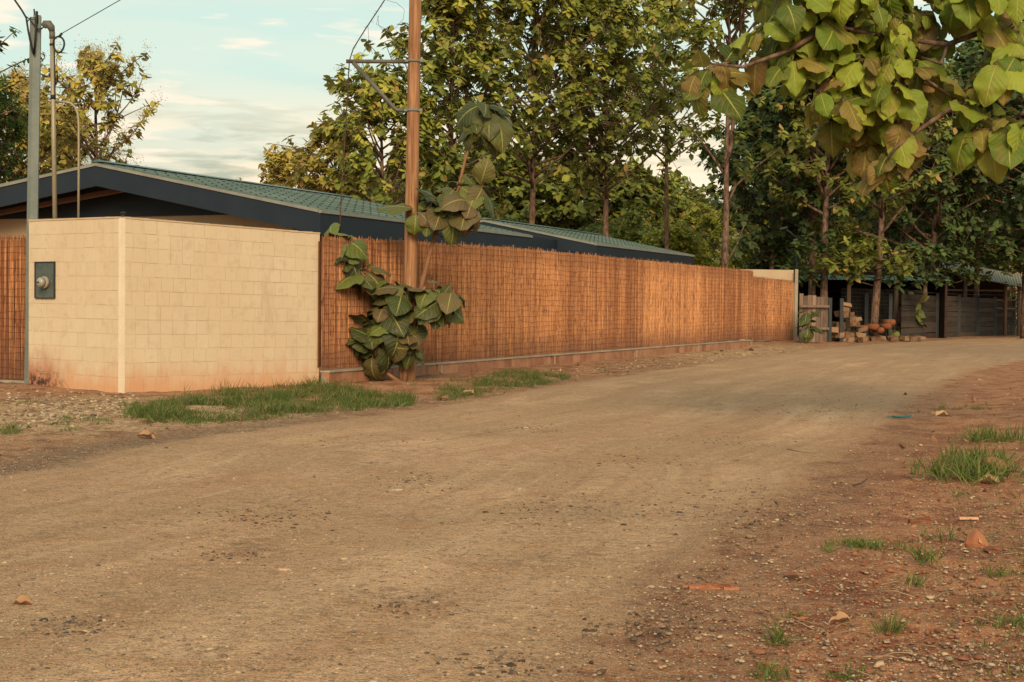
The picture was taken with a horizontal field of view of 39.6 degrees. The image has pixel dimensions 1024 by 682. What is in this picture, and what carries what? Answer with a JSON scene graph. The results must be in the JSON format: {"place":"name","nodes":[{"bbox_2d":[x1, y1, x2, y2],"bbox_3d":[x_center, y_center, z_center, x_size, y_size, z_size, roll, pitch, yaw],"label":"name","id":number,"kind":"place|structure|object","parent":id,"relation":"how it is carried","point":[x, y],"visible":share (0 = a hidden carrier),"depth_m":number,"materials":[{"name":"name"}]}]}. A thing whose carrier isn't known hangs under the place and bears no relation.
{"place":"outdoors","nodes":[
{"label":"outdoors","id":0,"kind":"place"},
{"bbox_2d":[41,20,56,218],"bbox_3d":[-6.815,-3.070,20.951,0.251,3.285,0.124,1,1,0],"label":"service mast","id":1,"kind":"object","parent":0,"point":[48,25],"visible":0.94,"depth_m":20.92,"materials":[{"name":"metal"}]},
{"bbox_2d":[53,33,64,95],"bbox_3d":[-6.648,-4.062,20.865,0.183,0.926,0.068,1,1,0],"label":"cable coil","id":2,"kind":"object","parent":1,"relation":"hanging from","point":[62,38],"visible":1,"depth_m":20.86,"materials":[{"name":"black rubber"}]},
{"bbox_2d":[56,100,79,217],"bbox_3d":[-6.570,-2.492,21.016,0.371,2.117,0.036,1,1,0],"label":"bent conduit","id":3,"kind":"object","parent":1,"relation":"attached to","point":[78,161],"visible":0.93,"depth_m":21.00,"materials":[{"name":"metal"}]},
{"bbox_2d":[0,350,991,434],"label":"sparse grass","id":4,"kind":"structure","parent":0,"point":[12,427],"depth_m":14.86,"materials":[{"name":"plant"}]},
{"bbox_2d":[0,0,1021,211],"label":"sky","id":5,"kind":"structure","parent":0,"point":[235,78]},
{"bbox_2d":[0,337,1023,681],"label":"road","id":6,"kind":"structure","parent":0,"point":[642,407],"depth_m":8.27,"materials":[{"name":"soil"}]},
{"bbox_2d":[13,595,34,604],"bbox_3d":[-2.034,1.096,5.935,0.089,0.063,0.067,1,1,0],"label":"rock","id":7,"kind":"object","parent":6,"relation":"on","point":[24,599],"visible":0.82,"depth_m":5.95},
{"bbox_2d":[14,393,918,677],"bbox_3d":[1.143,0.910,13.969,5.520,0.067,18.359,1,2,18],"label":"dark grit","id":8,"kind":"object","parent":6,"relation":"on","point":[512,665],"visible":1,"depth_m":6.03,"materials":[{"name":"stone"}]},
{"bbox_2d":[0,317,1023,681],"bbox_3d":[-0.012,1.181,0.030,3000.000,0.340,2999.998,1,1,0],"label":"ground","id":9,"kind":"structure","parent":0,"point":[912,437],"depth_m":8.16,"materials":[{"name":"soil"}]},
{"bbox_2d":[0,233,26,382],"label":"reed fence","id":10,"kind":"object","parent":9,"relation":"on","point":[12,299],"visible":0.97,"depth_m":21.43,"materials":[{"name":"wicker"}]},
{"bbox_2d":[0,86,27,183],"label":"broadleaf tree","id":11,"kind":"object","parent":9,"relation":"on","point":[7,142],"visible":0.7,"depth_m":39.75,"materials":[{"name":"green plant"}]},
{"bbox_2d":[0,26,46,165],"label":"broadleaf tree","id":12,"kind":"object","parent":9,"relation":"on","point":[6,107],"visible":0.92,"depth_m":38.15,"materials":[{"name":"green plant"}]},
{"bbox_2d":[24,9,41,383],"bbox_3d":[-7.125,-2.090,21.146,0.259,5.666,0.193,1,1,0],"label":"steel post","id":13,"kind":"object","parent":9,"relation":"on","point":[33,137],"visible":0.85,"depth_m":21.06,"materials":[{"name":"grey metal"}]},
{"bbox_2d":[14,0,43,54],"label":"power cable","id":14,"kind":"object","parent":13,"relation":"attached to","point":[36,29],"visible":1,"depth_m":20.96,"materials":[{"name":"black rubber"}]},
{"bbox_2d":[0,60,83,182],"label":"teak tree","id":15,"kind":"object","parent":9,"relation":"on","point":[19,80],"visible":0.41,"depth_m":43.67,"materials":[{"name":"green plant"}]},
{"bbox_2d":[5,95,111,177],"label":"teak tree","id":16,"kind":"object","parent":9,"relation":"on","point":[63,159],"visible":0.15,"depth_m":49.32,"materials":[{"name":"green plant"}]},
{"bbox_2d":[14,31,165,170],"bbox_3d":[-13.219,-4.763,44.775,4.870,9.741,4.356,0,2,-22],"label":"teak tree","id":17,"kind":"object","parent":9,"relation":"on","point":[103,75],"visible":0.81,"depth_m":44.53,"materials":[{"name":"green plant"}]},
{"bbox_2d":[28,217,319,392],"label":"block wall","id":18,"kind":"structure","parent":9,"relation":"on","point":[143,305],"depth_m":20.36,"materials":[{"name":"concrete"}]},
{"bbox_2d":[34,261,55,297],"bbox_3d":[-6.807,-0.883,20.556,0.490,0.533,0.157,2,2,38],"label":"electric meter box","id":19,"kind":"object","parent":18,"relation":"attached to","point":[44,279],"visible":1,"depth_m":20.55,"materials":[{"name":"teal paint"}]},
{"bbox_2d":[121,373,418,425],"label":"grass","id":20,"kind":"structure","parent":9,"relation":"on","point":[170,410],"depth_m":17.07,"materials":[{"name":"plant"}]},
{"bbox_2d":[258,141,326,189],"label":"teak tree","id":21,"kind":"object","parent":9,"relation":"on","point":[284,166],"visible":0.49,"depth_m":55.35,"materials":[{"name":"green plant"}]},
{"bbox_2d":[267,109,389,200],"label":"teak tree","id":22,"kind":"object","parent":9,"relation":"on","point":[302,158],"visible":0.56,"depth_m":52.28,"materials":[{"name":"green plant"}]},
{"bbox_2d":[0,160,694,265],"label":"house","id":23,"kind":"structure","parent":9,"relation":"on","point":[110,189],"depth_m":29.63,"materials":[{"name":"green metal"}]},
{"bbox_2d":[321,168,392,204],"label":"teak tree","id":24,"kind":"object","parent":9,"relation":"on","point":[356,195],"visible":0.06,"depth_m":68.65,"materials":[{"name":"green plant"}]},
{"bbox_2d":[314,52,453,204],"bbox_3d":[-4.404,-4.850,50.128,4.633,9.826,4.966,0,2,-15],"label":"teak tree","id":25,"kind":"object","parent":9,"relation":"on","point":[375,113],"visible":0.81,"depth_m":49.38,"materials":[{"name":"green plant"}]},
{"bbox_2d":[346,0,422,380],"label":"utility pole","id":26,"kind":"object","parent":9,"relation":"on","point":[413,61],"visible":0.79,"depth_m":22.87,"materials":[{"name":"brown wood"}]},
{"bbox_2d":[339,0,384,232],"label":"overgrown cable","id":27,"kind":"object","parent":26,"relation":"hanging from","point":[346,113],"visible":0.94,"depth_m":22.88,"materials":[{"name":"rubber"}]},
{"bbox_2d":[360,180,419,204],"bbox_3d":[-5.587,-3.625,59.967,3.960,6.732,3.786,-1,2,-40],"label":"shrub","id":28,"kind":"object","parent":9,"relation":"on","point":[397,196],"visible":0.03,"depth_m":59.29,"materials":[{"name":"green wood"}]},
{"bbox_2d":[0,343,804,429],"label":"rubble","id":29,"kind":"object","parent":9,"relation":"on","point":[57,405],"visible":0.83,"depth_m":17.00,"materials":[{"name":"gravel"}]},
{"bbox_2d":[384,156,443,211],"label":"teak tree","id":30,"kind":"object","parent":9,"relation":"on","point":[419,206],"visible":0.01,"depth_m":72.62,"materials":[{"name":"green plant"}]},
{"bbox_2d":[323,101,513,380],"bbox_3d":[-1.627,-1.584,22.645,3.295,4.586,1.396,1,1,0],"label":"young teak","id":31,"kind":"object","parent":9,"relation":"on","point":[393,330],"visible":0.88,"depth_m":22.54,"materials":[{"name":"green plant"}]},
{"bbox_2d":[397,145,505,217],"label":"teak tree","id":32,"kind":"object","parent":9,"relation":"on","point":[426,166],"visible":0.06,"depth_m":73.05,"materials":[{"name":"green plant"}]},
{"bbox_2d":[361,0,571,218],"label":"teak tree","id":33,"kind":"object","parent":9,"relation":"on","point":[448,19],"visible":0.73,"depth_m":51.22,"materials":[{"name":"green plant"}]},
{"bbox_2d":[458,142,510,218],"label":"teak tree","id":34,"kind":"object","parent":9,"relation":"on","point":[478,152],"visible":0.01,"depth_m":76.81,"materials":[{"name":"green plant"}]},
{"bbox_2d":[431,366,570,400],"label":"grass","id":35,"kind":"structure","parent":9,"relation":"on","point":[488,382],"depth_m":22.30,"materials":[{"name":"plant"}]},
{"bbox_2d":[478,200,528,223],"bbox_3d":[-0.516,-3.269,64.006,3.615,5.995,3.536,1,1,0],"label":"shrub","id":36,"kind":"object","parent":9,"relation":"on","point":[485,213],"visible":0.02,"depth_m":63.31,"materials":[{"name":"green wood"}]},
{"bbox_2d":[480,146,584,226],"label":"teak tree","id":37,"kind":"object","parent":9,"relation":"on","point":[519,196],"visible":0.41,"depth_m":72.75,"materials":[{"name":"green plant"}]},
{"bbox_2d":[317,233,752,382],"bbox_3d":[2.396,-0.661,33.516,0.185,2.762,25.829,1,2,24],"label":"reed fence","id":38,"kind":"object","parent":9,"relation":"on","point":[526,307],"visible":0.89,"depth_m":29.64,"materials":[{"name":"wicker"}]},
{"bbox_2d":[421,0,653,223],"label":"teak tree","id":39,"kind":"object","parent":9,"relation":"on","point":[504,10],"visible":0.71,"depth_m":53.69,"materials":[{"name":"green plant"}]},
{"bbox_2d":[509,148,615,230],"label":"teak tree","id":40,"kind":"object","parent":9,"relation":"on","point":[576,216],"visible":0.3,"depth_m":74.91,"materials":[{"name":"green plant"}]},
{"bbox_2d":[106,351,1023,681],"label":"leaf litter","id":41,"kind":"object","parent":9,"relation":"on","point":[994,671],"visible":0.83,"depth_m":6.86,"materials":[{"name":"plant"}]},
{"bbox_2d":[545,150,634,239],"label":"teak tree","id":42,"kind":"object","parent":9,"relation":"on","point":[600,206],"visible":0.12,"depth_m":78.46,"materials":[{"name":"green plant"}]},
{"bbox_2d":[568,221,612,244],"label":"shrub","id":43,"kind":"object","parent":9,"relation":"on","point":[594,229],"visible":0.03,"depth_m":67.72,"materials":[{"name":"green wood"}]},
{"bbox_2d":[518,0,709,236],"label":"teak tree","id":44,"kind":"object","parent":9,"relation":"on","point":[625,39],"visible":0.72,"depth_m":55.85,"materials":[{"name":"green plant"}]},
{"bbox_2d":[598,204,654,243],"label":"shrub","id":45,"kind":"object","parent":9,"relation":"on","point":[634,234],"visible":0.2,"depth_m":69.77,"materials":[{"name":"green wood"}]},
{"bbox_2d":[583,157,693,242],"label":"teak tree","id":46,"kind":"object","parent":9,"relation":"on","point":[649,192],"visible":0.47,"depth_m":78.66,"materials":[{"name":"green plant"}]},
{"bbox_2d":[613,0,721,248],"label":"teak tree","id":47,"kind":"object","parent":9,"relation":"on","point":[661,7],"visible":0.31,"depth_m":63.68,"materials":[{"name":"green plant"}]},
{"bbox_2d":[639,214,708,265],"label":"shrub","id":48,"kind":"object","parent":9,"relation":"on","point":[684,240],"visible":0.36,"depth_m":65.51,"materials":[{"name":"green plant"}]},
{"bbox_2d":[636,174,716,231],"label":"teak tree","id":49,"kind":"object","parent":9,"relation":"on","point":[679,182],"visible":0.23,"depth_m":83.01,"materials":[{"name":"green plant"}]},
{"bbox_2d":[654,196,721,251],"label":"teak tree","id":50,"kind":"object","parent":9,"relation":"on","point":[706,226],"visible":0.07,"depth_m":88.25,"materials":[{"name":"green plant"}]},
{"bbox_2d":[682,582,738,589],"bbox_3d":[0.895,1.109,6.427,0.256,0.033,0.058,1,1,0],"label":"bark piece","id":51,"kind":"object","parent":9,"relation":"on","point":[715,586],"visible":1,"depth_m":6.41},
{"bbox_2d":[679,197,752,269],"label":"shrub","id":52,"kind":"object","parent":9,"relation":"on","point":[707,259],"visible":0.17,"depth_m":67.83,"materials":[{"name":"green plant"}]},
{"bbox_2d":[646,0,801,341],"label":"teak tree","id":53,"kind":"object","parent":9,"relation":"on","point":[702,30],"visible":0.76,"depth_m":49.80,"materials":[{"name":"green plant"}]},
{"bbox_2d":[707,203,781,268],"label":"shrub","id":54,"kind":"object","parent":9,"relation":"on","point":[718,249],"visible":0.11,"depth_m":69.42,"materials":[{"name":"green plant"}]},
{"bbox_2d":[694,104,819,266],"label":"teak tree","id":55,"kind":"object","parent":9,"relation":"on","point":[708,165],"visible":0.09,"depth_m":83.65,"materials":[{"name":"green plant"}]},
{"bbox_2d":[690,80,843,269],"bbox_3d":[11.117,-5.782,59.899,6.232,11.523,6.827,2,2,38],"label":"teak tree","id":56,"kind":"object","parent":9,"relation":"on","point":[773,236],"visible":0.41,"depth_m":59.30,"materials":[{"name":"green plant"}]},
{"bbox_2d":[740,269,793,339],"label":"concrete wall","id":57,"kind":"structure","parent":9,"relation":"on","point":[781,274],"depth_m":52.61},
{"bbox_2d":[742,657,794,681],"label":"weed","id":58,"kind":"object","parent":9,"relation":"on","point":[767,673],"visible":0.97,"depth_m":4.86,"materials":[{"name":"green plant"}]},
{"bbox_2d":[738,240,805,330],"bbox_3d":[11.514,-2.378,61.865,3.132,4.522,2.971,-1,2,-40],"label":"shrub","id":59,"kind":"object","parent":9,"relation":"on","point":[763,265],"visible":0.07,"depth_m":61.67,"materials":[{"name":"green plant"}]},
{"bbox_2d":[758,614,813,647],"bbox_3d":[1.010,1.085,5.318,0.223,0.133,0.195,1,2,28],"label":"weed","id":60,"kind":"object","parent":9,"relation":"on","point":[777,637],"visible":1,"depth_m":5.33,"materials":[{"name":"green plant"}]},
{"bbox_2d":[732,107,847,265],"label":"teak tree","id":61,"kind":"object","parent":9,"relation":"on","point":[796,214],"visible":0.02,"depth_m":75.31,"materials":[{"name":"green plant"}]},
{"bbox_2d":[792,269,797,340],"bbox_3d":[10.499,-1.232,52.888,0.215,2.863,0.170,1,1,0],"label":"gate post","id":62,"kind":"object","parent":9,"relation":"on","point":[795,303],"visible":0.64,"depth_m":52.81,"materials":[{"name":"metal"}]},
{"bbox_2d":[750,276,793,340],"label":"fence","id":63,"kind":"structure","parent":62,"relation":"attached to","point":[773,309],"depth_m":51.97,"materials":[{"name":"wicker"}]},
{"bbox_2d":[797,309,824,342],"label":"teak seedling","id":64,"kind":"object","parent":9,"relation":"on","point":[806,333],"visible":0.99,"depth_m":49.48,"materials":[{"name":"green plant"}]},
{"bbox_2d":[745,81,880,294],"bbox_3d":[12.225,-5.854,57.163,5.686,11.848,6.107,1,1,0],"label":"teak tree","id":65,"kind":"object","parent":9,"relation":"on","point":[802,193],"visible":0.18,"depth_m":56.48,"materials":[{"name":"green plant"}]},
{"bbox_2d":[799,293,829,341],"bbox_3d":[10.866,-0.778,51.164,1.278,1.853,0.216,0,2,-21],"label":"plank fence","id":66,"kind":"object","parent":9,"relation":"on","point":[813,303],"visible":0.57,"depth_m":51.24,"materials":[{"name":"wood"}]},
{"bbox_2d":[763,87,870,336],"bbox_3d":[12.134,-6.192,54.949,5.051,12.651,4.984,0,2,-30],"label":"teak tree","id":67,"kind":"object","parent":9,"relation":"on","point":[816,167],"visible":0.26,"depth_m":54.74,"materials":[{"name":"green plant"}]},
{"bbox_2d":[827,298,831,341],"bbox_3d":[11.506,-0.659,51.497,0.140,1.811,0.140,1,1,0],"label":"metal post","id":68,"kind":"object","parent":9,"relation":"on","point":[829,338],"visible":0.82,"depth_m":51.44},
{"bbox_2d":[786,183,885,259],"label":"teak tree","id":69,"kind":"object","parent":9,"relation":"on","point":[829,225],"visible":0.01,"depth_m":78.74,"materials":[{"name":"green plant"}]},
{"bbox_2d":[829,611,850,624],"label":"fallen leaf","id":70,"kind":"object","parent":9,"relation":"on","point":[840,616],"visible":0.98,"depth_m":5.69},
{"bbox_2d":[839,298,843,341],"bbox_3d":[11.964,-0.650,51.675,0.140,1.793,0.140,1,1,0],"label":"metal post","id":71,"kind":"object","parent":9,"relation":"on","point":[841,309],"visible":0.82,"depth_m":51.61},
{"bbox_2d":[816,215,882,268],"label":"shrub","id":72,"kind":"object","parent":9,"relation":"on","point":[854,237],"visible":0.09,"depth_m":73.34,"materials":[{"name":"green plant"}]},
{"bbox_2d":[680,0,1023,196],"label":"overhanging teak","id":73,"kind":"object","parent":9,"relation":"on","point":[882,57],"visible":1,"depth_m":12.36,"materials":[{"name":"green plant"}]},
{"bbox_2d":[822,657,881,681],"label":"weed","id":74,"kind":"object","parent":9,"relation":"on","point":[844,676],"visible":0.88,"depth_m":4.89,"materials":[{"name":"green plant"}]},
{"bbox_2d":[825,532,912,551],"bbox_3d":[1.835,1.034,7.361,0.431,0.084,0.360,1,1,0],"label":"weed","id":75,"kind":"object","parent":9,"relation":"on","point":[854,542],"visible":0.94,"depth_m":7.36,"materials":[{"name":"green plant"}]},
{"bbox_2d":[793,269,950,337],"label":"open shed","id":76,"kind":"structure","parent":9,"relation":"on","point":[837,286],"depth_m":67.89,"materials":[{"name":"wood"}]},
{"bbox_2d":[818,161,927,266],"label":"teak tree","id":77,"kind":"object","parent":9,"relation":"on","point":[922,222],"visible":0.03,"depth_m":75.38,"materials":[{"name":"green plant"}]},
{"bbox_2d":[791,44,965,335],"bbox_3d":[14.273,-6.123,55.415,6.213,12.536,6.844,1,1,0],"label":"teak tree","id":78,"kind":"object","parent":9,"relation":"on","point":[896,207],"visible":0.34,"depth_m":54.30,"materials":[{"name":"green plant"}]},
{"bbox_2d":[841,287,923,335],"bbox_3d":[15.495,-1.019,57.771,6.544,2.288,0.758,-1,2,-44],"label":"fence","id":79,"kind":"object","parent":9,"relation":"on","point":[866,315],"visible":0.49,"depth_m":56.98,"materials":[{"name":"wood"}]},
{"bbox_2d":[748,389,1023,679],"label":"twig litter","id":80,"kind":"object","parent":9,"relation":"on","point":[886,655],"visible":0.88,"depth_m":5.65,"materials":[{"name":"wood"}]},
{"bbox_2d":[862,607,914,635],"bbox_3d":[1.461,1.080,5.493,0.262,0.116,0.168,2,2,32],"label":"weed","id":81,"kind":"object","parent":9,"relation":"on","point":[891,628],"visible":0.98,"depth_m":5.49,"materials":[{"name":"green plant"}]},
{"bbox_2d":[846,57,954,263],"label":"teak tree","id":82,"kind":"object","parent":9,"relation":"on","point":[926,225],"depth_m":80.11,"materials":[{"name":"green plant"}]},
{"bbox_2d":[842,117,963,334],"bbox_3d":[16.520,-6.020,61.310,5.700,12.028,10.850,1,2,21],"label":"teak tree","id":83,"kind":"object","parent":9,"relation":"on","point":[939,249],"visible":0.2,"depth_m":60.59,"materials":[{"name":"green plant"}]},
{"bbox_2d":[893,568,927,586],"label":"weed","id":84,"kind":"object","parent":9,"relation":"on","point":[912,578],"visible":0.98,"depth_m":6.37,"materials":[{"name":"green plant"}]},
{"bbox_2d":[868,239,959,271],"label":"shrub","id":85,"kind":"object","parent":9,"relation":"on","point":[886,256],"visible":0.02,"depth_m":85.02,"materials":[{"name":"green plant"}]},
{"bbox_2d":[900,292,929,327],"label":"teak seedling","id":86,"kind":"object","parent":9,"relation":"on","point":[923,299],"visible":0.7,"depth_m":59.45,"materials":[{"name":"green plant"}]},
{"bbox_2d":[908,517,931,523],"bbox_3d":[2.410,1.060,8.407,0.134,0.036,0.051,0,2,-6],"label":"wood chunk","id":87,"kind":"object","parent":9,"relation":"on","point":[922,520],"visible":0.96,"depth_m":8.39,"materials":[{"name":"brown wood"}]},
{"bbox_2d":[898,539,951,564],"bbox_3d":[1.992,1.006,6.840,0.261,0.139,0.272,1,1,0],"label":"weed","id":88,"kind":"object","parent":9,"relation":"on","point":[921,557],"visible":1,"depth_m":6.84,"materials":[{"name":"green plant"}]},
{"bbox_2d":[861,60,1004,287],"bbox_3d":[18.477,-6.217,63.243,6.808,12.349,5.983,2,2,33],"label":"teak tree","id":89,"kind":"object","parent":9,"relation":"on","point":[959,213],"visible":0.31,"depth_m":62.05,"materials":[{"name":"green plant"}]},
{"bbox_2d":[917,516,962,541],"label":"weed","id":90,"kind":"object","parent":9,"relation":"on","point":[939,535],"visible":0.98,"depth_m":7.62,"materials":[{"name":"green plant"}]},
{"bbox_2d":[901,291,1014,337],"bbox_3d":[20.256,-1.066,63.997,0.267,2.156,14.977,2,2,36],"label":"board fence","id":91,"kind":"object","parent":9,"relation":"on","point":[960,323],"visible":0.85,"depth_m":63.75,"materials":[{"name":"paint"}]},
{"bbox_2d":[895,37,1023,331],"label":"teak tree","id":92,"kind":"object","parent":9,"relation":"on","point":[973,48],"visible":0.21,"depth_m":65.01,"materials":[{"name":"green plant"}]},
{"bbox_2d":[906,447,1023,487],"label":"weed","id":93,"kind":"object","parent":9,"relation":"on","point":[965,471],"visible":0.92,"depth_m":10.38,"materials":[{"name":"green plant"}]},
{"bbox_2d":[911,261,1021,335],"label":"open shed","id":94,"kind":"structure","parent":9,"relation":"on","point":[997,284],"depth_m":73.23,"materials":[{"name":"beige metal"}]},
{"bbox_2d":[923,58,1021,254],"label":"teak tree","id":95,"kind":"object","parent":9,"relation":"on","point":[992,206],"visible":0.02,"depth_m":76.84,"materials":[{"name":"green plant"}]},
{"bbox_2d":[964,529,988,547],"bbox_3d":[2.410,1.041,7.389,0.112,0.132,0.077,1,1,0],"label":"stone","id":96,"kind":"object","parent":9,"relation":"on","point":[971,540],"visible":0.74,"depth_m":7.37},
{"bbox_2d":[932,480,1023,678],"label":"verge grass","id":97,"kind":"structure","parent":9,"relation":"on","point":[984,642],"depth_m":5.94,"materials":[{"name":"plant"}]},
{"bbox_2d":[934,440,1021,463],"bbox_3d":[3.731,0.881,11.467,0.716,0.209,0.687,1,1,0],"label":"weed","id":98,"kind":"object","parent":9,"relation":"on","point":[976,452],"visible":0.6,"depth_m":11.40,"materials":[{"name":"green plant"}]},
{"bbox_2d":[976,472,998,482],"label":"fallen leaf","id":99,"kind":"object","parent":9,"relation":"on","point":[985,479],"visible":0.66,"depth_m":10.18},
{"bbox_2d":[952,421,1023,445],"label":"weed","id":100,"kind":"object","parent":9,"relation":"on","point":[985,434],"visible":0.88,"depth_m":13.43,"materials":[{"name":"green plant"}]},
{"bbox_2d":[953,19,1023,338],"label":"teak tree","id":101,"kind":"object","parent":9,"relation":"on","point":[1000,212],"visible":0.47,"depth_m":61.11,"materials":[{"name":"green plant"}]},
{"bbox_2d":[958,235,1021,329],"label":"shrub","id":102,"kind":"object","parent":9,"relation":"on","point":[1012,287],"visible":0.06,"depth_m":85.12,"materials":[{"name":"green plant"}]},
{"bbox_2d":[981,457,1005,471],"bbox_3d":[3.663,0.952,10.846,0.212,0.139,0.200,2,2,43],"label":"stone","id":103,"kind":"object","parent":9,"relation":"on","point":[1000,461],"visible":0.18,"depth_m":10.81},
{"bbox_2d":[983,546,1004,552],"bbox_3d":[2.448,1.057,7.223,0.112,0.031,0.099,1,1,0],"label":"stone","id":104,"kind":"object","parent":9,"relation":"on","point":[991,549],"visible":0.92,"depth_m":7.19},
{"bbox_2d":[974,608,1023,629],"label":"weed","id":105,"kind":"object","parent":9,"relation":"on","point":[1019,619],"visible":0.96,"depth_m":5.49,"materials":[{"name":"green plant"}]},
{"bbox_2d":[982,561,1023,577],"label":"weed","id":106,"kind":"object","parent":9,"relation":"on","point":[995,574],"visible":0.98,"depth_m":6.54,"materials":[{"name":"green plant"}]},
{"bbox_2d":[993,90,1023,254],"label":"teak tree","id":107,"kind":"object","parent":9,"relation":"on","point":[1007,241],"visible":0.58,"depth_m":60.78,"materials":[{"name":"green plant"}]},
{"bbox_2d":[507,206,1022,315],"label":"hill","id":108,"kind":"structure","parent":0,"point":[806,257],"depth_m":250.38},
{"bbox_2d":[745,443,1023,681],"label":"red gravel","id":109,"kind":"structure","parent":0,"point":[855,638],"depth_m":5.61,"materials":[{"name":"gravel"}]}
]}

